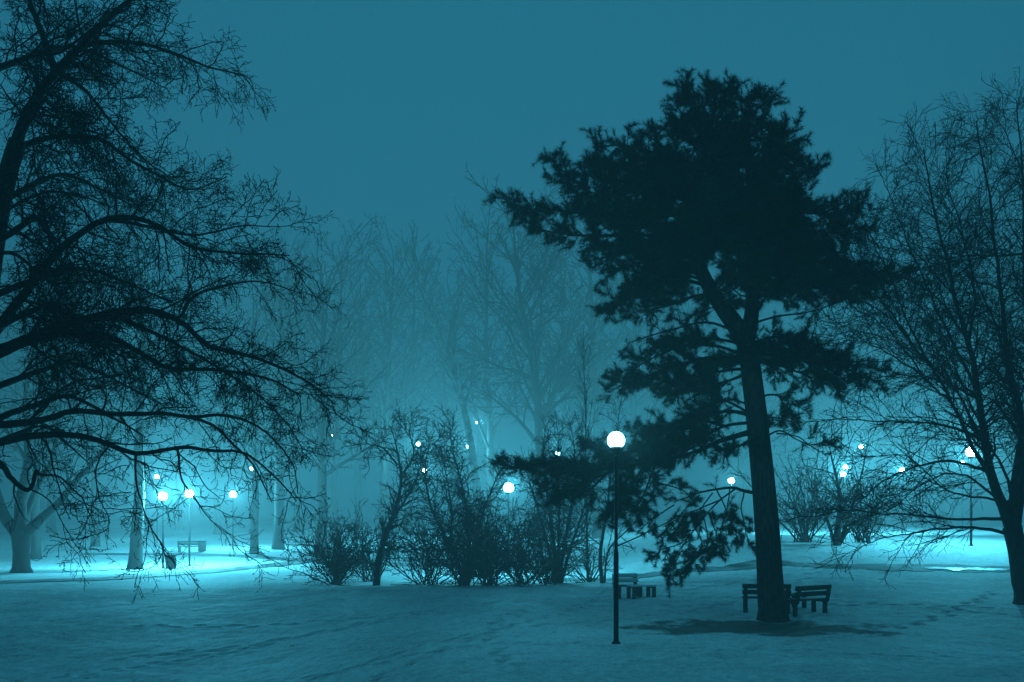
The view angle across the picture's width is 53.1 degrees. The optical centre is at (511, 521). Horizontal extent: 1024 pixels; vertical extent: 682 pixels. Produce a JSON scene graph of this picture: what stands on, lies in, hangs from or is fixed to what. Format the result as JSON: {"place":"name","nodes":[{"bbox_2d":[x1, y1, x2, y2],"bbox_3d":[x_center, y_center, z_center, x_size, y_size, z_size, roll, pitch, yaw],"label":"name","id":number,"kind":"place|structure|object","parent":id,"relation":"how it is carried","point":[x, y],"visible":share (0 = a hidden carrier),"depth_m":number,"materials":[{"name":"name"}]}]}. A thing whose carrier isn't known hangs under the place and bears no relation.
{"place":"outdoors","nodes":[
{"label":"outdoors","id":0,"kind":"place"},
{"bbox_2d":[0,555,331,582],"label":"path","id":1,"kind":"structure","parent":0,"point":[173,573],"depth_m":51.05,"materials":[{"name":"white snow"}]},
{"bbox_2d":[83,553,511,567],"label":"path","id":2,"kind":"structure","parent":0,"point":[277,558],"depth_m":69.53,"materials":[{"name":"white snow"}]},
{"bbox_2d":[0,518,1023,681],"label":"snowy ground","id":3,"kind":"structure","parent":0,"point":[868,626],"depth_m":30.84,"materials":[{"name":"white snow"}]},
{"bbox_2d":[2,299,82,532],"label":"bare tree","id":4,"kind":"object","parent":3,"relation":"on","point":[51,522],"visible":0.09,"depth_m":109.73,"materials":[{"name":"grey plant"}]},
{"bbox_2d":[0,221,100,558],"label":"bare tree","id":5,"kind":"object","parent":3,"relation":"on","point":[35,552],"visible":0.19,"depth_m":65.86,"materials":[{"name":"grey plant"}]},
{"bbox_2d":[0,328,130,572],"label":"forked tree","id":6,"kind":"object","parent":3,"relation":"on","point":[23,531],"visible":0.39,"depth_m":52.79,"materials":[{"name":"teal plant"}]},
{"bbox_2d":[44,234,160,546],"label":"bare tree","id":7,"kind":"object","parent":3,"relation":"on","point":[93,482],"visible":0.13,"depth_m":81.81,"materials":[{"name":"grey plant"}]},
{"bbox_2d":[109,226,191,569],"bbox_3d":[-20.759,-7.171,57.764,5.438,20.132,3.856,0,0,17],"label":"birch tree","id":8,"kind":"object","parent":3,"relation":"on","point":[133,562],"visible":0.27,"depth_m":57.23,"materials":[{"name":"teal plant"}]},
{"bbox_2d":[155,475,158,540],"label":"street lamp","id":9,"kind":"object","parent":3,"relation":"on","point":[156,476],"visible":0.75,"depth_m":91.95,"materials":[{"name":"metal"}]},
{"bbox_2d":[159,492,166,568],"bbox_3d":[-19.854,0.530,58.250,0.480,4.452,0.480,0,0,0],"label":"street lamp","id":10,"kind":"object","parent":3,"relation":"on","point":[163,495],"visible":0.93,"depth_m":58.20,"materials":[{"name":"metal"}]},
{"bbox_2d":[121,265,217,528],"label":"bare tree","id":11,"kind":"object","parent":3,"relation":"on","point":[179,524],"visible":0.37,"depth_m":119.58,"materials":[{"name":"grey plant"}]},
{"bbox_2d":[165,555,176,569],"bbox_3d":[-19.000,2.281,57.000,0.540,0.875,0.540,0,0,0],"label":"litter bin","id":12,"kind":"object","parent":3,"relation":"on","point":[171,565],"visible":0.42,"depth_m":56.77,"materials":[{"name":"metal"}]},
{"bbox_2d":[177,541,197,552],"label":"park bench","id":13,"kind":"object","parent":3,"relation":"on","point":[186,543],"visible":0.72,"depth_m":74.00,"materials":[{"name":"brown wood"}]},
{"bbox_2d":[0,0,375,603],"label":"bare tree","id":14,"kind":"object","parent":3,"relation":"on","point":[60,322],"visible":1,"depth_m":17.62,"materials":[{"name":"black plant"}]},
{"bbox_2d":[185,490,193,565],"bbox_3d":[-18.979,0.402,60.250,0.480,4.598,0.480,0,0,0],"label":"street lamp","id":15,"kind":"object","parent":3,"relation":"on","point":[189,497],"visible":0.72,"depth_m":60.21,"materials":[{"name":"metal"}]},
{"bbox_2d":[197,541,206,551],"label":"litter bin","id":16,"kind":"object","parent":3,"relation":"on","point":[201,546],"visible":1,"depth_m":73.77,"materials":[{"name":"metal"}]},
{"bbox_2d":[162,274,270,534],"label":"bare tree","id":17,"kind":"object","parent":3,"relation":"on","point":[217,520],"visible":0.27,"depth_m":104.59,"materials":[{"name":"grey plant"}]},
{"bbox_2d":[230,491,235,549],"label":"street lamp","id":18,"kind":"object","parent":3,"relation":"on","point":[232,496],"visible":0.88,"depth_m":78.20,"materials":[{"name":"paint"}]},
{"bbox_2d":[177,258,335,553],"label":"bare tree","id":19,"kind":"object","parent":3,"relation":"on","point":[255,513],"visible":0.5,"depth_m":71.95,"materials":[{"name":"grey plant"}]},
{"bbox_2d":[232,242,345,549],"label":"bare tree","id":20,"kind":"object","parent":3,"relation":"on","point":[278,509],"visible":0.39,"depth_m":77.77,"materials":[{"name":"grey plant"}]},
{"bbox_2d":[239,219,347,531],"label":"bare tree","id":21,"kind":"object","parent":3,"relation":"on","point":[298,470],"visible":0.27,"depth_m":111.63,"materials":[{"name":"grey plant"}]},
{"bbox_2d":[256,497,390,585],"bbox_3d":[-7.401,0.874,43.206,5.237,3.845,5.363,0,0,15],"label":"bush","id":22,"kind":"object","parent":3,"relation":"on","point":[337,561],"visible":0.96,"depth_m":43.05,"materials":[{"name":"black plant"}]},
{"bbox_2d":[260,232,390,555],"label":"bare tree","id":23,"kind":"object","parent":3,"relation":"on","point":[320,430],"visible":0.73,"depth_m":69.94,"materials":[{"name":"teal plant"}]},
{"bbox_2d":[271,213,403,543],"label":"bare tree","id":24,"kind":"object","parent":3,"relation":"on","point":[335,478],"visible":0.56,"depth_m":85.69,"materials":[{"name":"grey plant"}]},
{"bbox_2d":[293,244,409,529],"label":"bare tree","id":25,"kind":"object","parent":3,"relation":"on","point":[357,490],"visible":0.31,"depth_m":117.83,"materials":[{"name":"grey plant"}]},
{"bbox_2d":[325,500,412,581],"bbox_3d":[-6.427,0.852,46.707,4.002,3.877,3.841,0,0,0],"label":"bush","id":26,"kind":"object","parent":3,"relation":"on","point":[372,568],"visible":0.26,"depth_m":46.03,"materials":[{"name":"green plant"}]},
{"bbox_2d":[329,211,444,537],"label":"bare tree","id":27,"kind":"object","parent":3,"relation":"on","point":[383,471],"visible":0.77,"depth_m":94.74,"materials":[{"name":"teal plant"}]},
{"bbox_2d":[339,399,437,585],"bbox_3d":[-5.095,-1.213,42.954,4.106,7.996,3.489,0,0,0],"label":"tree","id":28,"kind":"object","parent":3,"relation":"on","point":[395,509],"visible":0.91,"depth_m":42.88,"materials":[{"name":"black plant"}]},
{"bbox_2d":[346,239,472,533],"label":"bare tree","id":29,"kind":"object","parent":3,"relation":"on","point":[411,389],"visible":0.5,"depth_m":107.40,"materials":[{"name":"grey plant"}]},
{"bbox_2d":[417,443,418,532],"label":"street lamp","id":30,"kind":"object","parent":3,"relation":"on","point":[418,500],"visible":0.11,"depth_m":91.98,"materials":[{"name":"metal"}]},
{"bbox_2d":[349,504,508,584],"bbox_3d":[-3.333,0.977,43.358,5.524,3.562,4.722,0,0,24],"label":"bush","id":31,"kind":"object","parent":3,"relation":"on","point":[428,578],"visible":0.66,"depth_m":43.08,"materials":[{"name":"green plant"}]},
{"bbox_2d":[363,218,509,535],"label":"bare tree","id":32,"kind":"object","parent":3,"relation":"on","point":[454,378],"visible":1,"depth_m":77.89,"materials":[{"name":"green plant"}]},
{"bbox_2d":[363,402,523,584],"bbox_3d":[-2.981,-1.153,42.440,5.623,7.833,5.046,0,0,-41],"label":"tree","id":33,"kind":"object","parent":3,"relation":"on","point":[435,453],"visible":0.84,"depth_m":43.05,"materials":[{"name":"black plant"}]},
{"bbox_2d":[400,261,507,527],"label":"bare tree","id":34,"kind":"object","parent":3,"relation":"on","point":[445,400],"visible":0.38,"depth_m":119.88,"materials":[{"name":"grey plant"}]},
{"bbox_2d":[411,512,516,585],"bbox_3d":[-1.730,1.159,42.591,4.270,3.203,4.228,0,0,32],"label":"bush","id":35,"kind":"object","parent":3,"relation":"on","point":[466,571],"visible":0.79,"depth_m":42.08,"materials":[{"name":"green plant"}]},
{"bbox_2d":[410,196,568,535],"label":"bare tree","id":36,"kind":"object","parent":3,"relation":"on","point":[491,431],"visible":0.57,"depth_m":99.86,"materials":[{"name":"grey plant"}]},
{"bbox_2d":[439,472,560,587],"bbox_3d":[-0.855,0.220,42.947,4.725,5.099,6.616,0,0,-20],"label":"bush","id":37,"kind":"object","parent":3,"relation":"on","point":[491,574],"visible":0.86,"depth_m":42.15,"materials":[{"name":"black plant"}]},
{"bbox_2d":[504,483,512,568],"bbox_3d":[-0.170,0.404,51.000,0.480,4.689,0.480,0,0,0],"label":"street lamp","id":38,"kind":"object","parent":3,"relation":"on","point":[509,490],"visible":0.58,"depth_m":50.94,"materials":[{"name":"metal"}]},
{"bbox_2d":[438,498,598,585],"bbox_3d":[0.286,0.876,43.538,6.482,3.786,5.148,0,0,34],"label":"bush","id":39,"kind":"object","parent":3,"relation":"on","point":[519,577],"visible":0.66,"depth_m":43.03,"materials":[{"name":"black plant"}]},
{"bbox_2d":[433,161,607,547],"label":"bare tree","id":40,"kind":"object","parent":3,"relation":"on","point":[536,394],"visible":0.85,"depth_m":80.13,"materials":[{"name":"teal plant"}]},
{"bbox_2d":[499,411,610,582],"bbox_3d":[1.918,-1.016,44.435,4.002,7.530,4.694,0,0,-33],"label":"tree","id":41,"kind":"object","parent":3,"relation":"on","point":[559,521],"visible":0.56,"depth_m":43.77,"materials":[{"name":"black plant"}]},
{"bbox_2d":[505,519,604,585],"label":"bush","id":42,"kind":"object","parent":3,"relation":"on","point":[546,578],"visible":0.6,"depth_m":43.39,"materials":[{"name":"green plant"}]},
{"bbox_2d":[499,226,615,533],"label":"bare tree","id":43,"kind":"object","parent":3,"relation":"on","point":[565,410],"visible":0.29,"depth_m":103.48,"materials":[{"name":"grey plant"}]},
{"bbox_2d":[506,178,638,538],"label":"bare tree","id":44,"kind":"object","parent":3,"relation":"on","point":[594,372],"visible":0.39,"depth_m":91.55,"materials":[{"name":"grey plant"}]},
{"bbox_2d":[566,325,603,578],"bbox_3d":[3.312,-3.106,45.975,1.792,11.699,1.478,0,0,-10],"label":"young tree","id":45,"kind":"object","parent":3,"relation":"on","point":[584,397],"visible":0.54,"depth_m":45.94,"materials":[{"name":"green plant"}]},
{"bbox_2d":[568,536,622,582],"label":"bush","id":46,"kind":"object","parent":3,"relation":"on","point":[589,578],"visible":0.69,"depth_m":44.87,"materials":[{"name":"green plant"}]},
{"bbox_2d":[608,432,624,643],"bbox_3d":[2.262,0.398,22.250,0.372,4.709,0.372,0,0,0],"label":"street lamp","id":47,"kind":"object","parent":3,"relation":"on","point":[616,440],"visible":0.98,"depth_m":22.20,"materials":[{"name":"metal"}]},
{"bbox_2d":[612,573,641,598],"bbox_3d":[4.001,2.223,35.591,0.950,0.852,0.647,0,0,-14],"label":"park bench","id":48,"kind":"object","parent":3,"relation":"on","point":[634,579],"visible":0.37,"depth_m":35.74,"materials":[{"name":"brown wood"}]},
{"bbox_2d":[579,389,677,582],"bbox_3d":[5.119,-1.658,44.714,3.920,8.794,2.815,0,0,-33],"label":"tree","id":49,"kind":"object","parent":3,"relation":"on","point":[602,576],"visible":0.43,"depth_m":44.19,"materials":[{"name":"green plant"}]},
{"bbox_2d":[556,199,712,528],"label":"bare tree","id":50,"kind":"object","parent":3,"relation":"on","point":[634,406],"visible":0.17,"depth_m":105.48,"materials":[{"name":"grey plant"}]},
{"bbox_2d":[627,584,656,598],"bbox_3d":[4.452,2.395,35.216,0.950,0.468,0.495,0,0,-22],"label":"backless bench","id":51,"kind":"object","parent":3,"relation":"on","point":[647,586],"visible":0.97,"depth_m":35.15,"materials":[{"name":"brown wood"}]},
{"bbox_2d":[642,285,734,526],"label":"bare tree","id":52,"kind":"object","parent":3,"relation":"on","point":[683,474],"visible":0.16,"depth_m":111.65,"materials":[{"name":"grey plant"}]},
{"bbox_2d":[480,67,921,622],"bbox_3d":[5.457,-4.735,27.209,11.040,15.143,7.034,0,0,-26],"label":"pine tree","id":53,"kind":"object","parent":3,"relation":"on","point":[764,222],"visible":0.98,"depth_m":26.91,"materials":[{"name":"black plant"}]},
{"bbox_2d":[728,478,733,501],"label":"street lamp","id":54,"kind":"object","parent":3,"relation":"on","point":[731,481],"visible":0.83,"depth_m":87.13,"materials":[{"name":"paint"}]},
{"bbox_2d":[698,287,808,526],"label":"bare tree","id":55,"kind":"object","parent":3,"relation":"on","point":[741,458],"visible":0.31,"depth_m":109.61,"materials":[{"name":"grey plant"}]},
{"bbox_2d":[742,584,790,613],"bbox_3d":[7.331,2.200,29.509,1.360,0.852,0.647,0,0,12],"label":"park bench","id":56,"kind":"object","parent":3,"relation":"on","point":[746,592],"visible":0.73,"depth_m":29.37,"materials":[{"name":"brown wood"}]},
{"bbox_2d":[715,447,854,542],"bbox_3d":[13.633,-1.420,51.707,6.216,5.115,5.735,0,0,39],"label":"shrub","id":57,"kind":"object","parent":3,"relation":"on","point":[803,538],"visible":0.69,"depth_m":51.03,"materials":[{"name":"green plant"}]},
{"bbox_2d":[785,593,806,607],"bbox_3d":[8.169,2.349,30.214,1.100,0.468,0.495,0,0,-35],"label":"backless bench","id":58,"kind":"object","parent":3,"relation":"on","point":[804,604],"visible":0.12,"depth_m":30.29,"materials":[{"name":"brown wood"}]},
{"bbox_2d":[786,584,831,616],"bbox_3d":[8.320,2.207,28.924,1.500,0.852,0.647,0,0,-36],"label":"park bench","id":59,"kind":"object","parent":3,"relation":"on","point":[798,594],"visible":0.77,"depth_m":28.82,"materials":[{"name":"brown wood"}]},
{"bbox_2d":[766,309,865,527],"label":"bare tree","id":60,"kind":"object","parent":3,"relation":"on","point":[805,433],"visible":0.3,"depth_m":104.99,"materials":[{"name":"grey plant"}]},
{"bbox_2d":[791,427,896,545],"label":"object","id":61,"kind":"object","parent":3,"relation":"on","point":[837,521],"visible":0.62,"depth_m":49.36,"materials":[{"name":"plant"}]},
{"bbox_2d":[843,465,847,495],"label":"street lamp","id":62,"kind":"object","parent":3,"relation":"on","point":[844,466],"visible":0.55,"depth_m":79.97,"materials":[{"name":"metal"}]},
{"bbox_2d":[820,462,908,542],"bbox_3d":[17.518,-0.934,51.694,4.032,4.175,4.575,0,0,0],"label":"shrub","id":63,"kind":"object","parent":3,"relation":"on","point":[867,538],"visible":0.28,"depth_m":50.82,"materials":[{"name":"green plant"}]},
{"bbox_2d":[828,315,923,525],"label":"bare tree","id":64,"kind":"object","parent":3,"relation":"on","point":[875,442],"visible":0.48,"depth_m":117.61,"materials":[{"name":"grey plant"}]},
{"bbox_2d":[771,66,1023,604],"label":"bare tree","id":65,"kind":"object","parent":3,"relation":"on","point":[1011,508],"visible":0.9,"depth_m":30.55,"materials":[{"name":"black plant"}]},
{"bbox_2d":[900,468,903,532],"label":"street lamp","id":66,"kind":"object","parent":3,"relation":"on","point":[902,505],"visible":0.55,"depth_m":81.97,"materials":[{"name":"metal"}]},
{"bbox_2d":[914,340,996,526],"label":"bare tree","id":67,"kind":"object","parent":3,"relation":"on","point":[943,506],"visible":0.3,"depth_m":111.72,"materials":[{"name":"grey plant"}]},
{"bbox_2d":[961,461,963,529],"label":"street lamp","id":68,"kind":"object","parent":3,"relation":"on","point":[962,493],"visible":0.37,"depth_m":89.97,"materials":[{"name":"metal"}]},
{"bbox_2d":[966,447,974,545],"bbox_3d":[22.103,-1.179,49.300,0.480,4.859,0.480,0,0,0],"label":"street lamp","id":69,"kind":"object","parent":3,"relation":"on","point":[971,455],"visible":0.54,"depth_m":49.26,"materials":[{"name":"metal"}]},
{"bbox_2d":[948,263,1023,527],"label":"bare tree","id":70,"kind":"object","parent":3,"relation":"on","point":[1006,493],"visible":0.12,"depth_m":107.73,"materials":[{"name":"grey plant"}]},
{"bbox_2d":[0,0,1023,518],"label":"sky","id":71,"kind":"structure","parent":0,"point":[382,107],"materials":[{"name":"teal"}]},
{"bbox_2d":[541,560,1009,580],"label":"path","id":72,"kind":"structure","parent":0,"point":[750,564],"depth_m":42.58,"materials":[{"name":"white snow"}]},
{"bbox_2d":[926,566,1006,570],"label":"frozen puddle","id":73,"kind":"object","parent":72,"relation":"on","point":[959,569],"visible":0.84,"depth_m":40.98,"materials":[{"name":"white ice"}]}
]}

